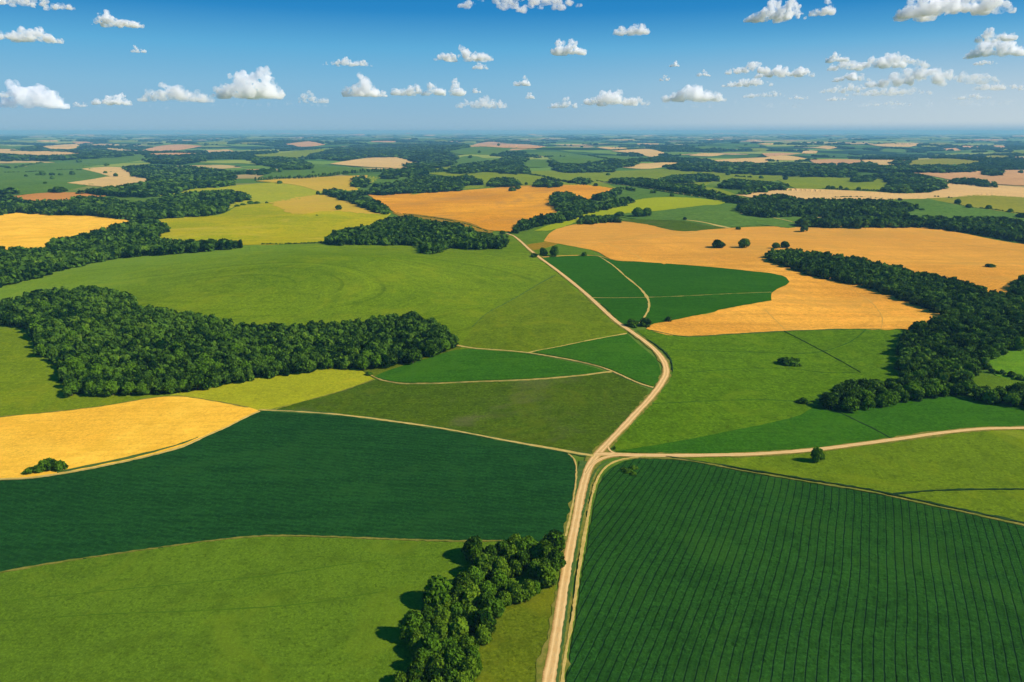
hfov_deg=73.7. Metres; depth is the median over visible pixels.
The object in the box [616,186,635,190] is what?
hedge
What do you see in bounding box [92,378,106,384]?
tree
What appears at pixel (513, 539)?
tree
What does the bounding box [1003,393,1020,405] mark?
tree
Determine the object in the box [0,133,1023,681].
ground
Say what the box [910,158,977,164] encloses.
meadow
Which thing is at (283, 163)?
woodland
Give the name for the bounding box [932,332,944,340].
tree
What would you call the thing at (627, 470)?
shrub
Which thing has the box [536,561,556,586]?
tree
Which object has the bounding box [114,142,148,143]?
field
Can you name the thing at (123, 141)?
field
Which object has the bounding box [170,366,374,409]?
meadow
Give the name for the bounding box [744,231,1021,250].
furrow
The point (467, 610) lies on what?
tree
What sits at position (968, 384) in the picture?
tree
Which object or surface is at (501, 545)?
tree
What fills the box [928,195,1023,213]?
meadow
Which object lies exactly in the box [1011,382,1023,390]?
tree
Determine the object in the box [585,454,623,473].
farm track
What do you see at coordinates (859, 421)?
ditch
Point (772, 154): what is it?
ploughed field
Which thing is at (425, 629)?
tree
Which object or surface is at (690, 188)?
woodland
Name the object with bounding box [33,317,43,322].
tree
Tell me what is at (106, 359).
tree
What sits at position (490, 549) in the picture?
tree
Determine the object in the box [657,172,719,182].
woodland
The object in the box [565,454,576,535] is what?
farm track
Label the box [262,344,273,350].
tree
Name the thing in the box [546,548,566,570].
tree
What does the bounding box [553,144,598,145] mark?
field
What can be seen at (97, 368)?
tree
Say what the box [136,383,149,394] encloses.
tree
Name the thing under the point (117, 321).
woodland
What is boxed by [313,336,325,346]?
tree
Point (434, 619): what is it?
tree
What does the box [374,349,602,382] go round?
crop field
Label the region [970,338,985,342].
tree
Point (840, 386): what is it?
tree
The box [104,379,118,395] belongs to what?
tree
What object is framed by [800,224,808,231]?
tree
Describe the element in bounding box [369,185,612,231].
wheat field
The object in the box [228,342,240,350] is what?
tree
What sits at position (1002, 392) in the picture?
tree
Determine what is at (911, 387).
tree
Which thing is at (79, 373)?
tree
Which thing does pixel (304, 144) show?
ploughed field
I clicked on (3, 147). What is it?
field
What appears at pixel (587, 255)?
farm track
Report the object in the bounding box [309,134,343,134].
field
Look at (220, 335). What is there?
tree
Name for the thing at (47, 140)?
field
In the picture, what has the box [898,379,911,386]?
tree
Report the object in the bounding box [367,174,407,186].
meadow
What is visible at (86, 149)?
woodland
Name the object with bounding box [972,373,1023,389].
meadow
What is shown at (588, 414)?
crop field
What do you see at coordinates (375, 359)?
tree
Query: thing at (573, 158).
meadow
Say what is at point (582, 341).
track
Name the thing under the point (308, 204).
grain field
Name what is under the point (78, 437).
wheat field
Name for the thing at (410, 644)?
tree
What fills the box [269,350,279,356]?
tree
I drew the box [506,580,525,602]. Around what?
tree
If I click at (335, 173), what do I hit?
hedge
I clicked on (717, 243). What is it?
tree
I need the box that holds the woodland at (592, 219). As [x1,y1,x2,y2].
[576,214,622,224]
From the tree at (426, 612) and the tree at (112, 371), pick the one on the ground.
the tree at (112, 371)
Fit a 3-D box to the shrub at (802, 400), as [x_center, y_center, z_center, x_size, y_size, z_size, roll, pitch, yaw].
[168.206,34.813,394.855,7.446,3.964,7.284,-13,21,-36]
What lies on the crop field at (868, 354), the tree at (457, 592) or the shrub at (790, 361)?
the shrub at (790, 361)
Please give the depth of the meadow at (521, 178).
2301.98 m
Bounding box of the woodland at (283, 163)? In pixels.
[251,156,314,169]
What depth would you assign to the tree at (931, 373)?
428.38 m
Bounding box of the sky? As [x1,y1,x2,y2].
[0,0,1023,133]
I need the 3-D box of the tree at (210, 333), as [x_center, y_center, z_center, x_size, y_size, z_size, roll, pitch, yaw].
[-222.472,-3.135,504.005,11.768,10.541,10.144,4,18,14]
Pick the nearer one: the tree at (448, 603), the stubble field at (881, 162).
the tree at (448, 603)
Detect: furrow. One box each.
[569,229,731,244]
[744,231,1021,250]
[829,278,882,327]
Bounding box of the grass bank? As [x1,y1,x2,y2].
[572,460,586,500]
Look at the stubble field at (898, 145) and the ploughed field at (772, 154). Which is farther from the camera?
the stubble field at (898, 145)
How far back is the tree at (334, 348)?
475.03 m
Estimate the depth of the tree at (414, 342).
481.20 m
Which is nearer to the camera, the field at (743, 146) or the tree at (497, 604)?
the tree at (497, 604)
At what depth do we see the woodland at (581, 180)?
2038.64 m
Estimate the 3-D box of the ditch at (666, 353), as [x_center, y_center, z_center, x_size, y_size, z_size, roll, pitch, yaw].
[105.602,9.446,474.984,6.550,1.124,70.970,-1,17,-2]
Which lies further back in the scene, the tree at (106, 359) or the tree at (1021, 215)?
the tree at (1021, 215)
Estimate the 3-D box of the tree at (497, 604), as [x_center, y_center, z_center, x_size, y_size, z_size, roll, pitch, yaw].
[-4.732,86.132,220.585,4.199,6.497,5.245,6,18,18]
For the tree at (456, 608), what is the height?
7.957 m
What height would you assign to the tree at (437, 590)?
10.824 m
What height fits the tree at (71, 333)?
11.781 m
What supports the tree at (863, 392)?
on the crop field at (819, 425)
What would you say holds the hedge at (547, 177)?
on the ground
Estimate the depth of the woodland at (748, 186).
1720.35 m
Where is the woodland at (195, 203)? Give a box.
[0,189,251,219]
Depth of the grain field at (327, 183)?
2064.78 m
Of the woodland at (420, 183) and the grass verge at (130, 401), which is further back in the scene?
the woodland at (420, 183)
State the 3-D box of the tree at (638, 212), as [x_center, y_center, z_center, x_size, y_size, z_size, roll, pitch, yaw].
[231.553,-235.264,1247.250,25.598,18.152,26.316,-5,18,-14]
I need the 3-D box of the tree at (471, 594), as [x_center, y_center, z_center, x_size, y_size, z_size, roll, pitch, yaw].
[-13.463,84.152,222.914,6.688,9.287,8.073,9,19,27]
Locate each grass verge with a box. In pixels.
[0,395,247,416]
[0,534,500,572]
[57,437,197,472]
[273,379,373,408]
[504,233,671,681]
[556,460,608,681]
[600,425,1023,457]
[640,457,1023,525]
[651,328,898,336]
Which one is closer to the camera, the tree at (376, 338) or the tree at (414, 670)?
the tree at (414, 670)
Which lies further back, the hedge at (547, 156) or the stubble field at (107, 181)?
the hedge at (547, 156)
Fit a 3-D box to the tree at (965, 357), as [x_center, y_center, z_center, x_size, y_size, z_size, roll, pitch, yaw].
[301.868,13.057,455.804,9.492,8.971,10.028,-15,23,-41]
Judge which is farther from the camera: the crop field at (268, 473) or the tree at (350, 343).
the tree at (350, 343)
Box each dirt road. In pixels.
[506,233,669,681]
[595,427,1023,456]
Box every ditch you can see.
[472,275,555,326]
[649,340,672,370]
[653,399,811,403]
[667,456,1023,523]
[672,330,864,352]
[784,331,859,371]
[817,403,890,437]
[894,488,1023,494]
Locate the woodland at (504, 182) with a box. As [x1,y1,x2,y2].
[486,177,522,186]
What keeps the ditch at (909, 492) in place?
on the pasture at (989, 459)
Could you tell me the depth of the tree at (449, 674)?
188.88 m
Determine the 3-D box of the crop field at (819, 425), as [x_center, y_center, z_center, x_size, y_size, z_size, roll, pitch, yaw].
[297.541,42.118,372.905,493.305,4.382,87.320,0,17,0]
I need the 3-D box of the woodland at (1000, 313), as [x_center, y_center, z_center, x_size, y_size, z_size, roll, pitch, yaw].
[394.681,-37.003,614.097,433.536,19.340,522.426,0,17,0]
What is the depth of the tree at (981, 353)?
455.50 m
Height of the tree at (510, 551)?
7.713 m
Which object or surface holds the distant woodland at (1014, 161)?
on the ground
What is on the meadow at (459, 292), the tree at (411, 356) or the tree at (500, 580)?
the tree at (411, 356)
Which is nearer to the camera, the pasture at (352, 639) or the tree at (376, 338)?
the pasture at (352, 639)
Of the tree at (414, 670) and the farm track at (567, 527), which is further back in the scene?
the farm track at (567, 527)
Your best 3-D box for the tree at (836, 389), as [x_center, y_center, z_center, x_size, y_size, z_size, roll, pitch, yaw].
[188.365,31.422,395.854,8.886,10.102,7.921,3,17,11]
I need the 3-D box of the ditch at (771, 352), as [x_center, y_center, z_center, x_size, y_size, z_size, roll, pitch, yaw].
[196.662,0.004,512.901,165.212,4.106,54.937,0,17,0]
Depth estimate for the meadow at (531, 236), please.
958.95 m
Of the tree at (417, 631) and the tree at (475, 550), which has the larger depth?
the tree at (475, 550)
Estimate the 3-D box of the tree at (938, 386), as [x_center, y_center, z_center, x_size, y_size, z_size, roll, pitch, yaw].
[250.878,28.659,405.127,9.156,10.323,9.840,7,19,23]
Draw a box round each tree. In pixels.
[27,323,42,337]
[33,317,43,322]
[33,344,47,356]
[39,301,52,306]
[51,186,67,192]
[56,336,68,343]
[56,345,71,351]
[58,362,70,370]
[62,383,79,396]
[63,378,77,391]
[66,330,78,337]
[66,340,76,350]
[66,357,81,365]
[71,363,86,372]
[74,370,88,379]
[75,380,82,392]
[77,325,90,338]
[79,353,91,362]
[83,381,93,394]
[84,384,97,395]
[88,363,104,373]
[90,355,100,363]
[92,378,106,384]
[95,383,105,395]
[98,357,109,362]
[103,366,114,374]
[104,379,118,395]
[109,371,124,379]
[121,381,136,394]
[125,364,136,370]
[129,370,141,374]
[135,332,145,339]
[135,377,148,384]
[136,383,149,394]
[141,370,154,378]
[152,367,165,375]
[154,353,166,361]
[162,381,175,392]
[165,367,174,374]
[168,341,182,350]
[172,348,186,355]
[174,379,190,391]
[175,355,182,361]
[184,366,195,373]
[186,373,203,389]
[193,359,204,368]
[195,364,209,374]
[199,352,212,359]
[200,376,214,389]
[201,357,214,364]
[203,329,216,338]
[205,369,217,382]
[211,361,223,368]
[213,332,224,339]
[213,352,224,358]
[224,333,232,338]
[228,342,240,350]
[231,346,242,355]
[240,361,253,369]
[260,355,273,361]
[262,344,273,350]
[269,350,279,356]
[276,350,284,358]
[297,348,310,353]
[303,345,313,351]
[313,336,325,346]
[321,357,333,368]
[327,344,338,351]
[337,345,347,352]
[343,340,357,348]
[356,356,370,368]
[360,349,374,358]
[370,335,380,342]
[370,355,384,367]
[374,349,388,355]
[390,671,407,681]
[399,609,423,642]
[403,659,424,681]
[405,350,419,363]
[407,638,417,654]
[409,634,423,653]
[410,339,421,347]
[410,627,420,639]
[411,647,430,668]
[419,621,432,636]
[420,605,433,624]
[420,664,441,681]
[421,575,453,607]
[422,631,441,656]
[423,342,438,355]
[424,339,436,345]
[428,653,446,668]
[431,615,441,624]
[431,620,450,640]
[431,676,444,681]
[432,604,451,622]
[439,338,450,350]
[441,636,458,654]
[442,667,457,681]
[444,598,450,606]
[444,646,464,671]
[448,601,463,620]
[448,616,468,639]
[450,584,464,603]
[452,570,472,588]
[454,672,470,681]
[457,634,479,652]
[459,655,480,681]
[460,583,479,607]
[461,535,483,559]
[462,604,476,620]
[465,645,481,663]
[467,566,485,589]
[467,611,476,633]
[468,545,482,562]
[472,552,494,579]
[474,609,496,634]
[475,624,492,644]
[476,592,494,613]
[476,657,482,673]
[479,580,497,596]
[483,544,497,559]
[489,570,510,592]
[491,556,511,577]
[491,598,505,617]
[493,600,502,617]
[494,540,508,555]
[495,590,511,605]
[503,544,516,562]
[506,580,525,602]
[508,533,521,548]
[509,559,523,577]
[514,550,530,566]
[516,537,526,551]
[521,579,535,601]
[522,535,537,557]
[527,561,539,577]
[530,539,554,562]
[534,580,540,593]
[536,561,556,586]
[540,247,547,254]
[542,529,565,550]
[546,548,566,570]
[549,245,558,255]
[614,211,624,215]
[631,207,643,216]
[643,207,651,215]
[712,239,725,247]
[738,238,750,247]
[772,242,779,247]
[780,241,789,247]
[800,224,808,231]
[810,446,824,462]
[818,393,839,409]
[830,387,844,400]
[832,383,845,390]
[838,396,859,410]
[844,379,857,386]
[845,388,862,403]
[856,378,870,384]
[857,388,867,402]
[861,396,875,408]
[864,390,875,401]
[875,388,888,403]
[875,393,888,406]
[881,391,897,406]
[885,378,896,383]
[890,391,901,400]
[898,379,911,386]
[903,381,924,398]
[905,347,915,357]
[911,364,920,371]
[911,370,924,375]
[912,343,924,350]
[914,376,929,380]
[922,360,940,370]
[922,384,935,396]
[923,379,936,383]
[924,367,934,378]
[931,341,940,350]
[931,381,943,395]
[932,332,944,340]
[932,344,944,354]
[938,348,951,353]
[938,385,949,395]
[940,359,956,367]
[949,383,965,394]
[957,369,973,379]
[961,354,970,360]
[962,379,978,394]
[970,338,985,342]
[971,316,983,323]
[971,387,985,399]
[975,349,990,360]
[981,389,1000,403]
[984,344,994,357]
[990,348,1000,357]
[994,386,1007,401]
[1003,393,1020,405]
[1006,337,1013,348]
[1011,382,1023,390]
[1012,336,1023,349]
[1015,212,1023,217]
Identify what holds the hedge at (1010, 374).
on the ground
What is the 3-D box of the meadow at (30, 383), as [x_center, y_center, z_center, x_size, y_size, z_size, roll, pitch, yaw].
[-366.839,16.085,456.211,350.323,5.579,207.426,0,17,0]
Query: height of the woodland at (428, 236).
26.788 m
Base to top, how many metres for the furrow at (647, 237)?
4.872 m
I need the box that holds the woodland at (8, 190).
[0,187,19,194]
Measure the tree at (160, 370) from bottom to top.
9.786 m
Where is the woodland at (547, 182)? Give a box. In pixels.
[532,177,563,187]
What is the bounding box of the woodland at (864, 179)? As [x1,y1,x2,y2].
[850,175,875,181]
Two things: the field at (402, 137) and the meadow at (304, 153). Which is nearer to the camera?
the meadow at (304, 153)
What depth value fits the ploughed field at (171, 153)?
4317.18 m
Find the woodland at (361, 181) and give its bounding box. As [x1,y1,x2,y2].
[350,175,371,187]
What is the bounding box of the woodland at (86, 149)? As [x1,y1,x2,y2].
[10,145,138,153]
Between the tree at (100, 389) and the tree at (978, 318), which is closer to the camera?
the tree at (100, 389)
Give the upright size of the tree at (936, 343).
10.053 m
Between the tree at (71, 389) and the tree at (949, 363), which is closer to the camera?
the tree at (71, 389)
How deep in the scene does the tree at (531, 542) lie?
248.47 m
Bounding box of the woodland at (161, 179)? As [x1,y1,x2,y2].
[76,164,237,197]
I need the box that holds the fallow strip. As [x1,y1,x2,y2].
[392,212,492,232]
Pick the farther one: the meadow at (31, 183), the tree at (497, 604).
the meadow at (31, 183)
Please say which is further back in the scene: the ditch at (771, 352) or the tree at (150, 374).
the ditch at (771, 352)
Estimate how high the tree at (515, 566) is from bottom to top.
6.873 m
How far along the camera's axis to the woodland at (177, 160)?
3360.82 m
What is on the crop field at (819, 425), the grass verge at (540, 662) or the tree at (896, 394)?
the tree at (896, 394)
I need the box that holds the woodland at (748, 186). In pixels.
[717,178,789,194]
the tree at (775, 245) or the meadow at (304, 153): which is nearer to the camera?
the tree at (775, 245)
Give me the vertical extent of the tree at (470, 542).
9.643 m
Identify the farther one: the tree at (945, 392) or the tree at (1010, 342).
the tree at (1010, 342)
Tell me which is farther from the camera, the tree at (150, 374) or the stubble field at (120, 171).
the stubble field at (120, 171)
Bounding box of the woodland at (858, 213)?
[735,193,1023,242]
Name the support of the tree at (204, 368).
on the ground
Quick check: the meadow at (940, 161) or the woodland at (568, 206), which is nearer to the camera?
the woodland at (568, 206)
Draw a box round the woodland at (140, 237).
[0,217,242,287]
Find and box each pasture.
[0,536,559,681]
[685,430,1023,521]
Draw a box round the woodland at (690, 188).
[608,177,747,202]
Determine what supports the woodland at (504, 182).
on the meadow at (521, 178)
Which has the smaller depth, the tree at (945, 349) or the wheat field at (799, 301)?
the tree at (945, 349)
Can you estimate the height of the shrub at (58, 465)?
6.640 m
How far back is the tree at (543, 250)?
828.46 m
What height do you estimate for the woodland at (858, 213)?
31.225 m
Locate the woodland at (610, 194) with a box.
[591,188,622,200]
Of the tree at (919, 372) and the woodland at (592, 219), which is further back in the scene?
the woodland at (592, 219)
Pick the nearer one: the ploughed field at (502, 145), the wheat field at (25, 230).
the wheat field at (25, 230)
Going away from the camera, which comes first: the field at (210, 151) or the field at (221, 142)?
the field at (210, 151)
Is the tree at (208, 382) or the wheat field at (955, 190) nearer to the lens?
the tree at (208, 382)
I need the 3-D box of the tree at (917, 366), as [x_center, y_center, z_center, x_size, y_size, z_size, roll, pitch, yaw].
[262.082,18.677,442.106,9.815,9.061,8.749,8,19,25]
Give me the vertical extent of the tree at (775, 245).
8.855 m
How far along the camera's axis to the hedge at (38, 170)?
2676.95 m
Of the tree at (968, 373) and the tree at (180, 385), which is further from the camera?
the tree at (968, 373)
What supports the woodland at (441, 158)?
on the ground
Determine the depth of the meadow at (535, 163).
3143.58 m
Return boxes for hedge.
[0,161,43,167]
[4,168,80,172]
[254,167,442,180]
[261,241,321,243]
[351,187,382,192]
[403,213,487,231]
[523,173,568,181]
[533,155,564,157]
[588,154,615,158]
[596,180,726,200]
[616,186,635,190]
[825,187,877,190]
[954,203,1018,212]
[988,368,1023,380]
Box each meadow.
[0,154,145,194]
[0,235,626,369]
[0,324,179,415]
[155,176,379,208]
[159,202,389,244]
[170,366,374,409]
[256,148,332,157]
[259,164,367,177]
[360,346,460,377]
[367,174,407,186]
[410,171,615,194]
[450,147,511,154]
[452,156,488,165]
[462,275,625,351]
[474,577,557,681]
[511,222,603,256]
[524,159,549,167]
[525,152,605,163]
[567,169,782,203]
[595,155,633,159]
[600,181,736,203]
[612,203,800,227]
[618,219,723,230]
[769,175,886,190]
[908,198,1023,220]
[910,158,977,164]
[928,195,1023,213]
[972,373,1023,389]
[989,348,1023,381]
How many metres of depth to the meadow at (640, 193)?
1585.50 m
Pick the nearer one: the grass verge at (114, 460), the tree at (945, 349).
the grass verge at (114, 460)
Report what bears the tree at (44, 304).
on the meadow at (459, 292)
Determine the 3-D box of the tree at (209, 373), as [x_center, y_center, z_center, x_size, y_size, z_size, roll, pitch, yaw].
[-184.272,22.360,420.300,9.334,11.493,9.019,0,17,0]
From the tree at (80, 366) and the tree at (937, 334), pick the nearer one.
the tree at (80, 366)
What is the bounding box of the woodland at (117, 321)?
[0,285,458,394]
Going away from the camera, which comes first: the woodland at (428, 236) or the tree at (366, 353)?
the tree at (366, 353)
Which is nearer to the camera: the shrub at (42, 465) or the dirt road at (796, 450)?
the shrub at (42, 465)
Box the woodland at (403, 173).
[398,167,417,176]
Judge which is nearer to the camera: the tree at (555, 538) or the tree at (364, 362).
the tree at (555, 538)
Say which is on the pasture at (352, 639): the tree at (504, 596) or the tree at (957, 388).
the tree at (504, 596)
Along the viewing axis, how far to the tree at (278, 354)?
460.62 m
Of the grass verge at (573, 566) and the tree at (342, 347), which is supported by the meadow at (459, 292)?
the tree at (342, 347)
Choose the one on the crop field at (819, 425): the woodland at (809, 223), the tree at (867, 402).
the tree at (867, 402)
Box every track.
[0,411,259,479]
[259,409,593,456]
[370,371,611,383]
[456,345,653,388]
[531,333,626,351]
[545,255,640,261]
[560,456,646,681]
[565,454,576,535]
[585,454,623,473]
[590,292,760,297]
[599,256,649,324]
[689,220,729,227]
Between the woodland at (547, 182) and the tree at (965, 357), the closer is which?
the tree at (965, 357)
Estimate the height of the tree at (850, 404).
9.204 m
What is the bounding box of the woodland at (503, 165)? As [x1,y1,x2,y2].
[445,153,531,174]
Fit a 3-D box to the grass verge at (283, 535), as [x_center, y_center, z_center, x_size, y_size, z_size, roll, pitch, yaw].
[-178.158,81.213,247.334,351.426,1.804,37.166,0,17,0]
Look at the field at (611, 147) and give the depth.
5805.98 m
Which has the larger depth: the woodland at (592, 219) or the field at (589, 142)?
the field at (589, 142)
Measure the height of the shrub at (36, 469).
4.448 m
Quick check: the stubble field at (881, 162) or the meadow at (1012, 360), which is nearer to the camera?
the meadow at (1012, 360)
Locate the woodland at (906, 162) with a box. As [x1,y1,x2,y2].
[887,159,911,164]
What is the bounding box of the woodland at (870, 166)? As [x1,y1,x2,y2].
[840,161,984,172]
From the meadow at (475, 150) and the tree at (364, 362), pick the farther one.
the meadow at (475, 150)
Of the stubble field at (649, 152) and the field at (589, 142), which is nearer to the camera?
the stubble field at (649, 152)
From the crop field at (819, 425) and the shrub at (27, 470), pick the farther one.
the crop field at (819, 425)
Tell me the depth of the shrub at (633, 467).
317.19 m
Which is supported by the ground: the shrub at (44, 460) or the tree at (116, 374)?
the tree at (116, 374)
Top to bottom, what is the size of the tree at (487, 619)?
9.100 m
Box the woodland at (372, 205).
[322,187,390,214]
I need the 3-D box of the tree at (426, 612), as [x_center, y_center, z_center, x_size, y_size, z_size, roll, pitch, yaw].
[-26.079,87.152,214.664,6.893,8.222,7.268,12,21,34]
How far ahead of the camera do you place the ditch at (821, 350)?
494.27 m
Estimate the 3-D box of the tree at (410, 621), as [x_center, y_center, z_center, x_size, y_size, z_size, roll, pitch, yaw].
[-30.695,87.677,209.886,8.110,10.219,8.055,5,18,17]
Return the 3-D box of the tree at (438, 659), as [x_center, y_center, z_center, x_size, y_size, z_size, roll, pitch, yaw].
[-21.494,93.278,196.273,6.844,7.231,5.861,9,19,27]
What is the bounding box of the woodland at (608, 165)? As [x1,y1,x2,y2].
[547,158,640,172]
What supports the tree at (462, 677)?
on the pasture at (352, 639)
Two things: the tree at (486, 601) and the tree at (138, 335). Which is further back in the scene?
the tree at (138, 335)
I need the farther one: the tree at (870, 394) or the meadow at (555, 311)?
the meadow at (555, 311)
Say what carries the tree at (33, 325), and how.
on the meadow at (30, 383)
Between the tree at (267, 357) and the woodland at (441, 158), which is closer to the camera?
the tree at (267, 357)
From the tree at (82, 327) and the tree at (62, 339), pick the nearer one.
the tree at (62, 339)
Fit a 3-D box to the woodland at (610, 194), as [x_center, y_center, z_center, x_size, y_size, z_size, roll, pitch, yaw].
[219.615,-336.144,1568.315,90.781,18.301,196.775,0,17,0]
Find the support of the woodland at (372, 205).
on the ground
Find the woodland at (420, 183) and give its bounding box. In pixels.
[357,174,483,195]
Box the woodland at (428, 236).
[323,215,509,253]
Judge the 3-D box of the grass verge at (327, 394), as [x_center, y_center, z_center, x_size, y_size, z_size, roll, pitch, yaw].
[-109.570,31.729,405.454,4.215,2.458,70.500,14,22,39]
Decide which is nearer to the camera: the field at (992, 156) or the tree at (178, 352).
the tree at (178, 352)
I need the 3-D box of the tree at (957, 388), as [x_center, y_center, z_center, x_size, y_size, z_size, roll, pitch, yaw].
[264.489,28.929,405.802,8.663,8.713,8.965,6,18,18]
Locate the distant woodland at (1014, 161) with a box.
[0,134,1023,174]
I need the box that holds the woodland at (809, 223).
[793,215,824,226]
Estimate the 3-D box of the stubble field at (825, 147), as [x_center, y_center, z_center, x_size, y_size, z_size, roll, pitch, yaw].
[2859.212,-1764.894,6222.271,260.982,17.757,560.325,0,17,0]
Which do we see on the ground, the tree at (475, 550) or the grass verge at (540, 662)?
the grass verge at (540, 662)
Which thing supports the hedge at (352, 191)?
on the ground
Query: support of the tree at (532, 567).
on the pasture at (352, 639)
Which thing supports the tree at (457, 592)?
on the pasture at (352, 639)
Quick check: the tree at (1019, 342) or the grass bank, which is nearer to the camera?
the grass bank
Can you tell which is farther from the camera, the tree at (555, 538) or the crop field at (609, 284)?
the crop field at (609, 284)
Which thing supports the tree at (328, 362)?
on the meadow at (263, 392)
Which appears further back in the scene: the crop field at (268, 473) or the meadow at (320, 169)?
the meadow at (320, 169)
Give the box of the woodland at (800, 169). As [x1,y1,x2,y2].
[667,161,861,177]
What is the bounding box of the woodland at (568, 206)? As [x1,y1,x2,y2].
[511,191,635,233]
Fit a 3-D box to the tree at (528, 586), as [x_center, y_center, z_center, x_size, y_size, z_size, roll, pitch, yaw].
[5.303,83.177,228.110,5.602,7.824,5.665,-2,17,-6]
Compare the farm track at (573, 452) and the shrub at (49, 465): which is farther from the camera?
the farm track at (573, 452)
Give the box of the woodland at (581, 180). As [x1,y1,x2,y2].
[567,177,593,184]
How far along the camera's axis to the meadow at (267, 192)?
1784.46 m
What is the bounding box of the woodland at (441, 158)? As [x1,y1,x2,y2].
[307,143,470,167]
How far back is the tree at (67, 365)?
429.23 m
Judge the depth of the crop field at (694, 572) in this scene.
234.75 m
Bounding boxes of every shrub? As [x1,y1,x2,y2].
[22,467,34,473]
[30,465,43,472]
[38,457,54,464]
[39,462,46,470]
[44,459,56,469]
[53,459,66,470]
[622,468,632,473]
[626,319,638,327]
[630,465,638,469]
[639,317,651,327]
[665,316,671,321]
[776,357,801,366]
[795,397,809,403]
[984,263,995,267]
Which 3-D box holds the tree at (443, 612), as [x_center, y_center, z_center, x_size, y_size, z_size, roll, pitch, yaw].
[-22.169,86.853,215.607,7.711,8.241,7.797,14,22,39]
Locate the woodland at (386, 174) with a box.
[378,168,401,178]
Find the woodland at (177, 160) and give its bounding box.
[144,154,207,164]
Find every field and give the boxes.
[0,145,13,148]
[0,149,74,154]
[0,212,127,249]
[0,397,257,477]
[0,411,575,571]
[14,192,105,200]
[36,140,57,141]
[44,144,79,148]
[68,176,145,186]
[80,136,111,136]
[83,167,130,176]
[108,140,137,141]
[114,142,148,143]
[146,144,199,150]
[152,153,194,154]
[197,141,226,143]
[207,149,231,152]
[257,175,366,190]
[270,195,380,214]
[278,373,648,452]
[288,141,324,146]
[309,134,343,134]
[331,157,413,168]
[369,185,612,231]
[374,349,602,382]
[393,137,410,138]
[471,142,544,148]
[534,334,660,386]
[535,197,724,230]
[542,255,788,326]
[544,221,1023,335]
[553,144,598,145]
[566,458,1023,681]
[571,141,613,142]
[597,147,625,148]
[613,329,905,450]
[614,149,663,156]
[616,393,1023,453]
[622,162,675,168]
[689,153,723,155]
[697,146,717,148]
[715,157,767,162]
[736,145,751,146]
[738,183,1023,199]
[751,148,767,150]
[761,153,799,156]
[767,155,806,159]
[810,159,860,164]
[814,146,836,148]
[819,137,845,138]
[862,160,894,164]
[869,143,917,146]
[879,133,908,133]
[879,148,906,152]
[914,170,1023,185]
[963,133,995,133]
[975,139,1005,140]
[986,155,1007,157]
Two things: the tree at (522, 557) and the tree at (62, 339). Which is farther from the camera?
the tree at (62, 339)
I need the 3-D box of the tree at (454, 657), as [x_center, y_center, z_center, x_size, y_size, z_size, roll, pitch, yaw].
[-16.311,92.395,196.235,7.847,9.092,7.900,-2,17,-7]
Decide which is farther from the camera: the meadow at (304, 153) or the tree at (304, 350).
the meadow at (304, 153)
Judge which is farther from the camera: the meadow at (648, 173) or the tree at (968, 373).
the meadow at (648, 173)
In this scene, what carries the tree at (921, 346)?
on the crop field at (868, 354)
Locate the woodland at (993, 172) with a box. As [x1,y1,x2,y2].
[980,169,1005,175]
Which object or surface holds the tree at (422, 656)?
on the pasture at (352, 639)
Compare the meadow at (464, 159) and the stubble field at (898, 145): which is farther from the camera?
the stubble field at (898, 145)
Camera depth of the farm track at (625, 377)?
459.36 m
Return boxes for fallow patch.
[527,242,556,249]
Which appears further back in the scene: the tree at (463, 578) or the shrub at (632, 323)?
the shrub at (632, 323)
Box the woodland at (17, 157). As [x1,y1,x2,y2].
[0,152,135,160]
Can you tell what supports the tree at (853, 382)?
on the crop field at (868, 354)
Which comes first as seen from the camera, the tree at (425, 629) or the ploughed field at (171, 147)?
the tree at (425, 629)
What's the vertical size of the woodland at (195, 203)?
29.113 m
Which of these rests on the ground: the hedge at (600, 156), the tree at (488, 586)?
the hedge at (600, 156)
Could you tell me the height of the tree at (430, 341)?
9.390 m
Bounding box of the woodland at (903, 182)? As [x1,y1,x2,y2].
[857,172,949,192]
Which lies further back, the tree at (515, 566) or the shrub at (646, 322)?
the shrub at (646, 322)
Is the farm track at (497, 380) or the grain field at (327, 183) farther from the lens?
the grain field at (327, 183)
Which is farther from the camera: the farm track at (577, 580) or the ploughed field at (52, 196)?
the ploughed field at (52, 196)
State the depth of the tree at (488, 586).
226.23 m
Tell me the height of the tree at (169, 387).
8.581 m
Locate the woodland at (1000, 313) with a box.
[764,248,1023,409]
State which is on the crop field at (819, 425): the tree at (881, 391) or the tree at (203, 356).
the tree at (881, 391)
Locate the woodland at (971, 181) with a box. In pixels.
[948,177,997,187]
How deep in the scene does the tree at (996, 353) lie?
464.36 m
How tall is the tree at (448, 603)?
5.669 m
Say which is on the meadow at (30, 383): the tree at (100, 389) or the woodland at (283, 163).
the tree at (100, 389)
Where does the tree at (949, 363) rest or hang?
on the ground
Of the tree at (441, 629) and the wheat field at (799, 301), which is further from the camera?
the wheat field at (799, 301)

